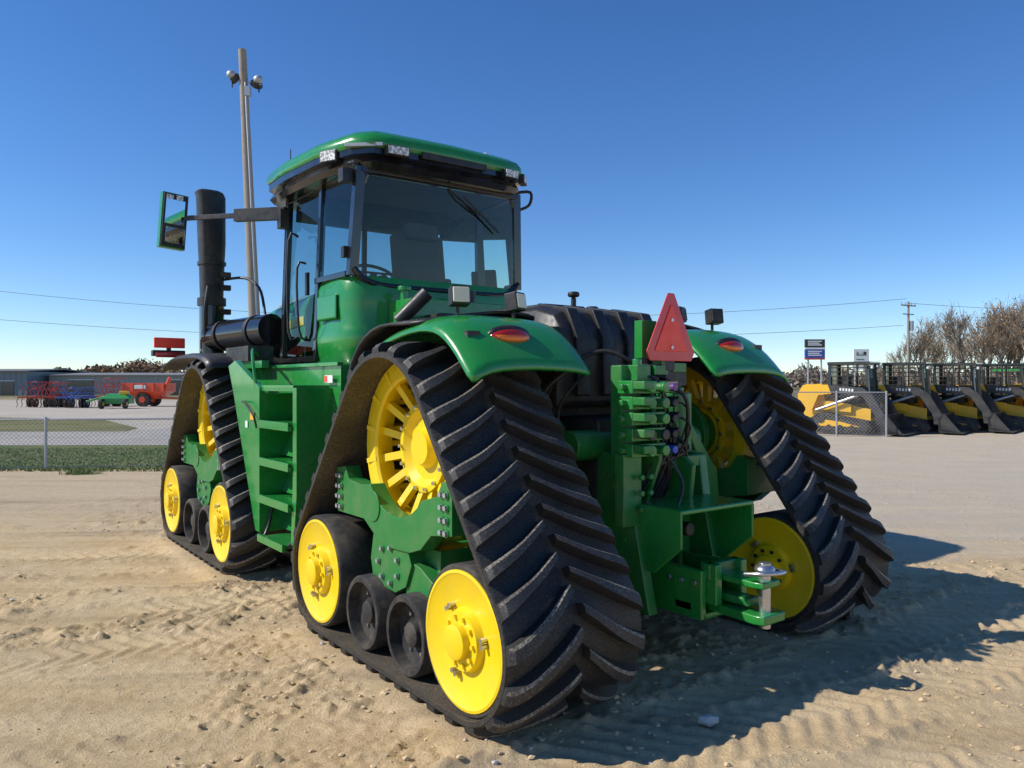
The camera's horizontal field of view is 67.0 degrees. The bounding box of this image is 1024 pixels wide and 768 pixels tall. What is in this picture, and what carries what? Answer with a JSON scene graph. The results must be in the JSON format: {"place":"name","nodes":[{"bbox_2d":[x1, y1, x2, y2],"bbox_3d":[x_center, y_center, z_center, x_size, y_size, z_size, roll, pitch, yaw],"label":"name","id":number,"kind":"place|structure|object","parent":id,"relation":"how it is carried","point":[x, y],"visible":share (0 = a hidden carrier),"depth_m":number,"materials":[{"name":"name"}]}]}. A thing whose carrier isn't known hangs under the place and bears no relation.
{"place":"outdoors","nodes":[
{"label":"outdoors","id":0,"kind":"place"},
{"bbox_2d":[0,369,94,395],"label":"metal warehouse","id":1,"kind":"structure","parent":0,"point":[12,381],"depth_m":118.00,"materials":[{"name":"metal"}]},
{"bbox_2d":[0,380,13,395],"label":"doors and windows","id":2,"kind":"structure","parent":1,"relation":"in","point":[6,386],"depth_m":117.92,"materials":[{"name":"white paint"}]},
{"bbox_2d":[0,428,170,444],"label":"gravel road","id":3,"kind":"structure","parent":0,"point":[100,436],"depth_m":25.58,"materials":[{"name":"grey gravel"}]},
{"bbox_2d":[45,373,184,394],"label":"metal warehouse","id":4,"kind":"structure","parent":0,"point":[79,380],"depth_m":122.00,"materials":[{"name":"grey metal"}]},
{"bbox_2d":[67,379,181,394],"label":"doors and windows","id":5,"kind":"structure","parent":4,"relation":"in","point":[77,383],"depth_m":121.90,"materials":[{"name":"white paint"}]},
{"bbox_2d":[0,387,1023,767],"bbox_3d":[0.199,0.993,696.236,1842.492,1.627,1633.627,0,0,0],"label":"ground","id":6,"kind":"structure","parent":0,"point":[50,511],"depth_m":4.90,"materials":[{"name":"beige sand"}]},
{"bbox_2d":[0,445,167,474],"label":"grass","id":7,"kind":"structure","parent":6,"relation":"on","point":[36,447],"depth_m":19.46,"materials":[{"name":"green plant"}]},
{"bbox_2d":[0,417,172,468],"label":"chain link fence","id":8,"kind":"object","parent":6,"relation":"on","point":[45,419],"visible":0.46,"depth_m":16.03,"materials":[{"name":"grey metal"}]},
{"bbox_2d":[0,400,177,429],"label":"gravel lot","id":9,"kind":"structure","parent":6,"relation":"on","point":[162,409],"depth_m":48.16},
{"bbox_2d":[16,381,60,406],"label":"folded field cultivator","id":10,"kind":"object","parent":9,"relation":"on","point":[31,401],"visible":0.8,"depth_m":59.02,"materials":[{"name":"metal"}]},
{"bbox_2d":[39,382,78,406],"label":"folded field cultivator","id":11,"kind":"object","parent":9,"relation":"on","point":[50,399],"visible":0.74,"depth_m":59.11,"materials":[{"name":"metal"}]},
{"bbox_2d":[0,417,135,430],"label":"dry grass verge","id":12,"kind":"structure","parent":9,"relation":"on","point":[56,426],"depth_m":32.87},
{"bbox_2d":[54,387,97,407],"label":"folded field cultivator","id":13,"kind":"object","parent":9,"relation":"on","point":[68,401],"visible":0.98,"depth_m":57.72,"materials":[{"name":"metal"}]},
{"bbox_2d":[86,391,134,408],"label":"pull behind mower","id":14,"kind":"object","parent":9,"relation":"on","point":[125,399],"visible":1,"depth_m":55.48,"materials":[{"name":"paint"}]},
{"bbox_2d":[91,377,134,406],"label":"folded field cultivator","id":15,"kind":"object","parent":9,"relation":"on","point":[109,386],"visible":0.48,"depth_m":61.21,"materials":[{"name":"metal"}]},
{"bbox_2d":[122,377,177,406],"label":"grain cart","id":16,"kind":"object","parent":9,"relation":"on","point":[150,394],"visible":0.96,"depth_m":60.40,"materials":[{"name":"red paint"}]},
{"bbox_2d":[54,358,184,372],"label":"distant tree line","id":17,"kind":"object","parent":6,"relation":"on","point":[143,366],"visible":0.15,"depth_m":297.92,"materials":[{"name":"brown plant"}]},
{"bbox_2d":[160,360,292,574],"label":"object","id":18,"kind":"object","parent":6,"relation":"on","point":[246,562],"visible":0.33,"depth_m":7.18,"materials":[{"name":"rubber"}]},
{"bbox_2d":[160,365,292,568],"bbox_3d":[-2.940,0.765,8.220,0.900,1.918,2.678,0,0,-37],"label":"belt front","id":19,"kind":"object","parent":18,"relation":"attached to","point":[185,421],"visible":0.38,"depth_m":7.66,"materials":[{"name":"rubber"}]},
{"bbox_2d":[167,465,223,564],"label":"track rollers","id":20,"kind":"object","parent":19,"relation":"on","point":[193,525],"visible":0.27,"depth_m":8.35,"materials":[{"name":"rubber"}]},
{"bbox_2d":[164,468,229,561],"bbox_3d":[-2.940,1.305,8.220,0.964,0.714,2.554,0,0,-37],"label":"idler discs front","id":21,"kind":"object","parent":20,"relation":"on","point":[219,520],"visible":0.5,"depth_m":7.39,"materials":[{"name":"yellow paint"}]},
{"bbox_2d":[183,434,222,505],"bbox_3d":[-2.943,1.020,8.218,0.658,0.959,1.900,0,0,-37],"label":"track frame","id":22,"kind":"object","parent":20,"relation":"on","point":[201,461],"visible":0.28,"depth_m":8.12,"materials":[{"name":"green metal"}]},
{"bbox_2d":[182,438,220,503],"bbox_3d":[-3.252,0.918,8.089,0.037,0.663,1.453,0,0,-37],"label":"frame bolts front","id":23,"kind":"object","parent":22,"relation":"attached to","point":[184,460],"visible":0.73,"depth_m":8.15,"materials":[{"name":"green metal"}]},
{"bbox_2d":[198,384,215,456],"bbox_3d":[-2.922,0.400,8.196,0.510,1.112,1.112,0,0,-37],"label":"drive wheel front","id":24,"kind":"object","parent":22,"relation":"on","point":[206,436],"visible":0.07,"depth_m":8.41,"materials":[{"name":"yellow paint"}]},
{"bbox_2d":[162,353,290,373],"bbox_3d":[-3.205,-0.227,8.596,0.877,0.227,1.873,0,0,-37],"label":"front fender","id":25,"kind":"object","parent":18,"relation":"on","point":[211,361],"visible":0.51,"depth_m":8.02,"materials":[{"name":"black plastic"}]},
{"bbox_2d":[151,337,184,357],"bbox_3d":[-4.030,-0.425,9.074,0.360,0.230,0.125,0,0,-37],"label":"front marker lamp","id":26,"kind":"object","parent":25,"relation":"on","point":[168,344],"visible":0.88,"depth_m":9.02,"materials":[{"name":"plastic"}]},
{"bbox_2d":[226,48,262,316],"bbox_3d":[-8.386,-4.516,25.022,1.152,12.600,0.464,-3,0,0],"label":"floodlight pole","id":27,"kind":"object","parent":6,"relation":"on","point":[241,77],"visible":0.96,"depth_m":24.87,"materials":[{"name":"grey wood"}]},
{"bbox_2d":[226,346,349,552],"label":"platform and steps","id":28,"kind":"structure","parent":6,"relation":"on","point":[293,407],"depth_m":6.69,"materials":[{"name":"green paint"}]},
{"bbox_2d":[251,348,259,387],"bbox_3d":[-2.367,-0.126,7.126,0.071,0.416,0.764,0,0,-17],"label":"handrail","id":29,"kind":"object","parent":28,"relation":"on","point":[253,350],"visible":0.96,"depth_m":6.79,"materials":[{"name":"green metal"}]},
{"bbox_2d":[245,375,332,427],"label":"safety labels","id":30,"kind":"object","parent":28,"relation":"attached to","point":[328,378],"visible":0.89,"depth_m":6.24,"materials":[{"name":"white paint"}]},
{"bbox_2d":[291,341,644,738],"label":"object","id":31,"kind":"object","parent":6,"relation":"on","point":[549,703],"visible":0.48,"depth_m":4.05,"materials":[{"name":"rubber"}]},
{"bbox_2d":[298,512,497,719],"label":"track rollers","id":32,"kind":"object","parent":31,"relation":"on","point":[373,611],"visible":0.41,"depth_m":4.85,"materials":[{"name":"rubber"}]},
{"bbox_2d":[298,519,501,713],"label":"idler wheels","id":33,"kind":"object","parent":32,"relation":"on","point":[464,642],"visible":0.5,"depth_m":4.00,"materials":[{"name":"yellow paint"}]},
{"bbox_2d":[337,465,473,596],"bbox_3d":[-0.471,1.020,4.922,0.658,0.959,1.900,0,0,-37],"label":"track frame","id":34,"kind":"object","parent":32,"relation":"on","point":[424,552],"visible":0.45,"depth_m":4.66,"materials":[{"name":"green metal"}]},
{"bbox_2d":[335,471,448,585],"bbox_3d":[-0.780,0.918,4.793,0.037,0.663,1.453,0,0,-37],"label":"frame bolts rear","id":35,"kind":"object","parent":34,"relation":"attached to","point":[441,519],"visible":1,"depth_m":4.69,"materials":[{"name":"metal"}]},
{"bbox_2d":[367,364,445,514],"bbox_3d":[-0.450,0.400,4.900,0.510,1.112,1.112,0,0,-37],"label":"drive wheel rear","id":36,"kind":"object","parent":34,"relation":"on","point":[421,471],"visible":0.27,"depth_m":5.00,"materials":[{"name":"yellow paint"}]},
{"bbox_2d":[392,393,414,449],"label":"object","id":37,"kind":"object","parent":31,"relation":"attached to","point":[403,406],"depth_m":5.32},
{"bbox_2d":[292,352,640,728],"bbox_3d":[-0.468,0.765,4.924,0.900,1.918,2.678,0,0,-37],"label":"belt rear","id":38,"kind":"object","parent":31,"relation":"attached to","point":[346,443],"visible":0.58,"depth_m":4.18,"materials":[{"name":"rubber"}]},
{"bbox_2d":[0,487,1023,767],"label":"soil clods","id":39,"kind":"object","parent":6,"relation":"on","point":[708,719],"visible":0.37,"depth_m":4.44,"materials":[{"name":"soil"}]},
{"bbox_2d":[551,407,610,498],"bbox_3d":[-1.273,0.530,8.164,1.800,1.300,7.150,0,0,-37],"label":"chassis","id":40,"kind":"object","parent":6,"relation":"on","point":[588,418],"visible":0.06,"depth_m":5.22,"materials":[{"name":"metal"}]},
{"bbox_2d":[266,294,316,363],"bbox_3d":[-2.789,-0.119,9.902,1.659,1.799,3.150,0,0,-37],"label":"hood","id":41,"kind":"object","parent":40,"relation":"on","point":[299,347],"visible":0.09,"depth_m":8.41,"materials":[{"name":"green paint"}]},
{"bbox_2d":[195,189,280,352],"bbox_3d":[-3.067,-1.280,8.660,1.433,1.920,0.391,0,0,40],"label":"exhaust stack","id":42,"kind":"object","parent":41,"relation":"attached to","point":[218,333],"visible":0.97,"depth_m":8.88,"materials":[{"name":"black metal"}]},
{"bbox_2d":[275,292,313,328],"bbox_3d":[-2.556,-0.796,8.902,0.168,0.433,1.230,0,0,-37],"label":"hood stripe","id":43,"kind":"object","parent":41,"relation":"attached to","point":[293,323],"visible":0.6,"depth_m":8.59,"materials":[{"name":"yellow paint"}]},
{"bbox_2d":[280,163,520,363],"bbox_3d":[-1.153,-1.060,8.004,1.980,1.879,1.779,0,0,-37],"label":"cab frame","id":44,"kind":"object","parent":40,"relation":"on","point":[366,200],"visible":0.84,"depth_m":7.85,"materials":[{"name":"black metal"}]},
{"bbox_2d":[156,167,532,341],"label":"mirrors and rails","id":45,"kind":"object","parent":44,"relation":"attached to","point":[173,218],"visible":0.85,"depth_m":8.18,"materials":[{"name":"black plastic"}]},
{"bbox_2d":[359,264,391,277],"bbox_3d":[-1.462,-1.000,8.216,0.403,0.593,0.405,0,0,11],"label":"steering wheel","id":46,"kind":"object","parent":44,"relation":"attached to","point":[386,271],"visible":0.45,"depth_m":8.30,"materials":[{"name":"black plastic"}]},
{"bbox_2d":[266,131,521,184],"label":"cab roof","id":47,"kind":"structure","parent":44,"relation":"on","point":[419,146],"depth_m":7.12,"materials":[{"name":"green paint"}]},
{"bbox_2d":[269,147,519,210],"bbox_3d":[-1.213,-2.009,8.084,2.119,0.238,2.247,0,0,-37],"label":"roof visor","id":48,"kind":"object","parent":47,"relation":"attached to","point":[299,182],"visible":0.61,"depth_m":7.22,"materials":[{"name":"black plastic"}]},
{"bbox_2d":[290,142,526,185],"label":"roof lamps","id":49,"kind":"object","parent":44,"relation":"on","point":[328,157],"visible":0.73,"depth_m":6.98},
{"bbox_2d":[317,286,505,322],"bbox_3d":[-0.758,-0.590,7.235,1.690,0.540,1.348,0,0,-37],"label":"cab rear shelf","id":50,"kind":"object","parent":44,"relation":"in","point":[421,303],"visible":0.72,"depth_m":6.81,"materials":[{"name":"metal"}]},
{"bbox_2d":[375,222,450,282],"bbox_3d":[-1.153,-0.927,8.004,1.700,1.313,1.550,0,0,-37],"label":"cab seat and console","id":51,"kind":"object","parent":44,"relation":"in","point":[416,249],"visible":0.3,"depth_m":7.62,"materials":[{"name":"black fabric"}]},
{"bbox_2d":[317,276,509,364],"bbox_3d":[-0.866,-0.555,7.621,1.959,0.810,0.828,0,0,-37],"label":"cab body panel","id":52,"kind":"object","parent":44,"relation":"attached to","point":[362,309],"visible":0.38,"depth_m":6.92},
{"bbox_2d":[438,203,509,287],"bbox_3d":[-1.159,-1.100,8.012,1.896,1.640,1.710,0,0,-37],"label":"cab glass","id":53,"kind":"object","parent":44,"relation":"in","point":[456,236],"visible":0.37,"depth_m":8.42,"materials":[{"name":"clear glass"}]},
{"bbox_2d":[485,291,658,407],"bbox_3d":[0.302,-0.270,6.114,1.180,0.860,1.719,0,0,-37],"label":"fuel tank","id":54,"kind":"object","parent":40,"relation":"on","point":[582,330],"visible":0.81,"depth_m":5.32,"materials":[{"name":"black plastic"}]},
{"bbox_2d":[348,311,534,372],"bbox_3d":[-0.511,-0.204,5.442,0.937,0.565,1.080,0,0,-37],"label":"fender extension","id":55,"kind":"object","parent":54,"relation":"attached to","point":[374,337],"visible":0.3,"depth_m":5.31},
{"bbox_2d":[382,315,590,382],"bbox_3d":[-0.236,-0.222,5.038,0.926,0.432,1.284,0,0,-37],"label":"fender","id":56,"kind":"object","parent":55,"relation":"attached to","point":[544,347],"visible":0.9,"depth_m":4.60,"materials":[{"name":"green paint"}]},
{"bbox_2d":[463,325,529,341],"bbox_3d":[-0.072,-0.283,4.611,0.467,0.146,0.142,0,0,-37],"label":"tail lamp","id":57,"kind":"object","parent":56,"relation":"attached to","point":[512,333],"visible":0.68,"depth_m":4.58,"materials":[{"name":"red plastic"}]},
{"bbox_2d":[448,285,526,317],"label":"fender work lamps","id":58,"kind":"object","parent":55,"relation":"on","point":[459,296],"visible":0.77,"depth_m":4.85,"materials":[{"name":"black plastic"}]},
{"bbox_2d":[685,324,703,329],"bbox_3d":[1.127,-0.204,6.670,0.937,0.565,1.080,0,0,-37],"label":"fender extension","id":59,"kind":"object","parent":54,"relation":"attached to","point":[689,327],"visible":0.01,"depth_m":6.25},
{"bbox_2d":[686,329,788,382],"bbox_3d":[1.437,-0.222,6.293,0.926,0.432,1.284,0,0,-37],"label":"fender","id":60,"kind":"object","parent":59,"relation":"attached to","point":[718,361],"visible":0.56,"depth_m":5.80,"materials":[{"name":"green paint"}]},
{"bbox_2d":[679,306,723,330],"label":"fender work lamps","id":61,"kind":"object","parent":60,"relation":"on","point":[713,316],"visible":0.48,"depth_m":6.28,"materials":[{"name":"black plastic"}]},
{"bbox_2d":[716,337,761,350],"bbox_3d":[1.762,-0.283,5.987,0.567,0.146,0.142,0,0,-37],"label":"tail lamp","id":62,"kind":"object","parent":60,"relation":"attached to","point":[731,343],"visible":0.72,"depth_m":5.85,"materials":[{"name":"red plastic"}]},
{"bbox_2d":[563,365,784,625],"bbox_3d":[1.196,0.650,4.972,1.319,1.540,1.220,0,0,-37],"label":"hitch frame","id":63,"kind":"object","parent":40,"relation":"attached to","point":[700,530],"visible":0.81,"depth_m":4.89,"materials":[{"name":"green paint"}]},
{"bbox_2d":[615,359,680,527],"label":"remote valves","id":64,"kind":"object","parent":63,"relation":"attached to","point":[629,478],"visible":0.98,"depth_m":4.78,"materials":[{"name":"green paint"}]},
{"bbox_2d":[542,349,691,504],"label":"hydraulic hoses","id":65,"kind":"object","parent":64,"relation":"attached to","point":[662,484],"visible":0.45,"depth_m":5.06,"materials":[{"name":"black plastic"}]},
{"bbox_2d":[634,293,693,374],"bbox_3d":[0.998,-0.329,5.153,0.459,0.538,0.192,0,0,-37],"label":"slow vehicle emblem","id":66,"kind":"object","parent":63,"relation":"attached to","point":[664,340],"visible":0.99,"depth_m":5.09,"materials":[{"name":"red reflective plastic"},{"name":"red paint"},{"name":"metal"}]},
{"bbox_2d":[602,471,786,629],"bbox_3d":[1.221,0.992,4.839,0.800,0.856,1.058,0,0,-37],"label":"hitch pin and bolts","id":67,"kind":"object","parent":63,"relation":"on","point":[765,571],"visible":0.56,"depth_m":4.47,"materials":[{"name":"metal"}]},
{"bbox_2d":[692,357,893,634],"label":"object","id":68,"kind":"object","parent":6,"relation":"on","point":[837,605],"visible":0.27,"depth_m":5.57,"materials":[{"name":"rubber"}]},
{"bbox_2d":[675,360,888,628],"bbox_3d":[1.612,0.765,6.484,0.900,1.918,2.678,0,0,-37],"label":"belt rear","id":69,"kind":"object","parent":68,"relation":"attached to","point":[788,491],"visible":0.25,"depth_m":5.61,"materials":[{"name":"rubber"}]},
{"bbox_2d":[721,509,815,622],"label":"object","id":70,"kind":"object","parent":69,"relation":"on","point":[782,515],"visible":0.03,"depth_m":5.39,"materials":[{"name":"rubber"}]},
{"bbox_2d":[717,455,774,500],"bbox_3d":[1.615,1.020,6.486,0.658,0.959,1.900,0,0,-37],"label":"track frame","id":71,"kind":"object","parent":70,"relation":"on","point":[743,477],"visible":0.14,"depth_m":5.86,"materials":[{"name":"green metal"}]},
{"bbox_2d":[692,403,715,450],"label":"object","id":72,"kind":"object","parent":71,"relation":"on","point":[703,423],"visible":0.12,"depth_m":6.10,"materials":[{"name":"green metal"}]},
{"bbox_2d":[680,367,758,496],"bbox_3d":[1.630,0.400,6.460,0.510,1.112,1.112,0,0,-37],"label":"drive wheel rear","id":73,"kind":"object","parent":71,"relation":"on","point":[727,447],"visible":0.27,"depth_m":6.22,"materials":[{"name":"yellow paint"}]},
{"bbox_2d":[729,517,814,618],"bbox_3d":[1.612,1.305,6.484,0.964,0.714,2.554,0,0,-37],"label":"idler wheel","id":74,"kind":"object","parent":70,"relation":"on","point":[776,543],"visible":0.17,"depth_m":5.41,"materials":[{"name":"yellow paint"}]},
{"bbox_2d":[804,339,824,383],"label":"dealer sign","id":75,"kind":"object","parent":6,"relation":"on","point":[814,349],"visible":0.91,"depth_m":70.40,"materials":[{"name":"metal"}]},
{"bbox_2d":[792,391,886,436],"bbox_3d":[11.021,1.005,26.251,3.180,1.550,0.058,0,0,13],"label":"chain link fence","id":76,"kind":"object","parent":6,"relation":"on","point":[837,414],"visible":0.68,"depth_m":26.18,"materials":[{"name":"silver metal"}]},
{"bbox_2d":[842,367,850,375],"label":"bare tree","id":77,"kind":"object","parent":6,"relation":"on","point":[843,373],"visible":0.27,"depth_m":169.47,"materials":[{"name":"brown plant"}]},
{"bbox_2d":[797,361,919,434],"bbox_3d":[12.320,0.472,27.809,3.786,2.520,2.009,0,0,41],"label":"compact track loader","id":78,"kind":"object","parent":6,"relation":"on","point":[899,423],"visible":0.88,"depth_m":27.46,"materials":[{"name":"metal"}]},
{"bbox_2d":[853,349,868,385],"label":"dealer sign","id":79,"kind":"object","parent":6,"relation":"on","point":[860,355],"visible":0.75,"depth_m":75.90,"materials":[{"name":"white metal"}]},
{"bbox_2d":[875,359,882,382],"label":"bare tree","id":80,"kind":"object","parent":6,"relation":"on","point":[881,373],"visible":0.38,"depth_m":150.26,"materials":[{"name":"brown plant"}]},
{"bbox_2d":[886,351,912,375],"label":"bare tree","id":81,"kind":"object","parent":6,"relation":"on","point":[896,370],"visible":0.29,"depth_m":123.90,"materials":[{"name":"brown plant"}]},
{"bbox_2d":[782,362,1020,386],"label":"distant tree line","id":82,"kind":"object","parent":6,"relation":"on","point":[797,378],"visible":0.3,"depth_m":187.64,"materials":[{"name":"brown plant"}]},
{"bbox_2d":[886,336,926,379],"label":"bare tree","id":83,"kind":"object","parent":6,"relation":"on","point":[898,355],"visible":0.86,"depth_m":116.88,"materials":[{"name":"brown plant"}]},
{"bbox_2d":[900,302,915,384],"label":"utility pole","id":84,"kind":"object","parent":6,"relation":"on","point":[910,325],"visible":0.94,"depth_m":79.90,"materials":[{"name":"brown wood"}]},
{"bbox_2d":[1,291,1019,334],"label":"power lines","id":85,"kind":"object","parent":84,"relation":"attached to","point":[687,313],"visible":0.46,"depth_m":80.00,"materials":[{"name":"metal"}]},
{"bbox_2d":[858,362,970,433],"bbox_3d":[14.631,0.472,28.573,3.786,2.520,2.009,0,0,37],"label":"compact track loader","id":86,"kind":"object","parent":6,"relation":"on","point":[904,398],"visible":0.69,"depth_m":28.00,"materials":[{"name":"metal"}]},
{"bbox_2d":[902,332,940,382],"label":"bare tree","id":87,"kind":"object","parent":6,"relation":"on","point":[930,371],"visible":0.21,"depth_m":129.97,"materials":[{"name":"brown plant"}]},
{"bbox_2d":[901,315,944,383],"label":"bare tree","id":88,"kind":"object","parent":6,"relation":"on","point":[923,337],"visible":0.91,"depth_m":116.59,"materials":[{"name":"brown plant"}]},
{"bbox_2d":[921,339,955,374],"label":"bare tree","id":89,"kind":"object","parent":6,"relation":"on","point":[937,360],"visible":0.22,"depth_m":137.47,"materials":[{"name":"brown plant"}]},
{"bbox_2d":[933,301,973,383],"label":"bare tree","id":90,"kind":"object","parent":6,"relation":"on","point":[951,329],"visible":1,"depth_m":118.22,"materials":[{"name":"brown plant"}]},
{"bbox_2d":[927,316,988,375],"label":"bare tree","id":91,"kind":"object","parent":6,"relation":"on","point":[940,344],"visible":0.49,"depth_m":123.35,"materials":[{"name":"brown plant"}]},
{"bbox_2d":[946,336,970,383],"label":"bare tree","id":92,"kind":"object","parent":6,"relation":"on","point":[956,374],"visible":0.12,"depth_m":149.63,"materials":[{"name":"brown plant"}]},
{"bbox_2d":[907,363,1021,432],"bbox_3d":[16.919,0.472,29.308,3.786,2.520,2.009,0,0,41],"label":"compact track loader","id":93,"kind":"object","parent":6,"relation":"on","point":[983,412],"visible":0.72,"depth_m":28.79,"materials":[{"name":"metal"}]},
{"bbox_2d":[954,321,998,369],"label":"bare tree","id":94,"kind":"object","parent":6,"relation":"on","point":[970,354],"visible":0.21,"depth_m":140.53,"materials":[{"name":"brown plant"}]},
{"bbox_2d":[950,302,1023,375],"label":"bare tree","id":95,"kind":"object","parent":6,"relation":"on","point":[987,346],"visible":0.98,"depth_m":115.89,"materials":[{"name":"brown plant"}]},
{"bbox_2d":[962,302,1016,383],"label":"bare tree","id":96,"kind":"object","parent":6,"relation":"on","point":[974,330],"visible":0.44,"depth_m":125.74,"materials":[{"name":"brown plant"}]},
{"bbox_2d":[956,363,1023,429],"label":"compact track loader","id":97,"kind":"object","parent":6,"relation":"on","point":[1003,397],"visible":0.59,"depth_m":29.56,"materials":[{"name":"metal"}]},
{"bbox_2d":[971,294,1023,383],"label":"bare tree","id":98,"kind":"object","parent":6,"relation":"on","point":[1012,352],"visible":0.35,"depth_m":123.39,"materials":[{"name":"brown plant"}]},
{"bbox_2d":[980,327,1022,383],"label":"bare tree","id":99,"kind":"object","parent":6,"relation":"on","point":[1005,358],"visible":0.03,"depth_m":146.53,"materials":[{"name":"brown plant"}]},
{"bbox_2d":[997,308,1023,383],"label":"bare tree","id":100,"kind":"object","parent":6,"relation":"on","point":[1020,360],"visible":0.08,"depth_m":134.53,"materials":[{"name":"brown plant"}]},
{"bbox_2d":[1000,294,1023,347],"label":"bare tree","id":101,"kind":"object","parent":6,"relation":"on","point":[1018,318],"visible":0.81,"depth_m":119.55,"materials":[{"name":"brown plant"}]},
{"bbox_2d":[1003,385,1022,404],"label":"compact track loader","id":102,"kind":"object","parent":6,"relation":"on","point":[1019,400],"depth_m":30.92,"materials":[{"name":"metal"}]},
{"bbox_2d":[0,0,1023,374],"label":"sky","id":103,"kind":"structure","parent":0,"point":[739,156],"materials":[{"name":"blue"}]},
{"bbox_2d":[989,369,1018,393],"bbox_3d":[25.557,0.500,37.694,2.240,2.560,3.800,0,0,-40],"label":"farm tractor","id":104,"kind":"object","parent":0,"point":[1010,370],"visible":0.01,"depth_m":38.28,"materials":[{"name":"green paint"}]}
]}

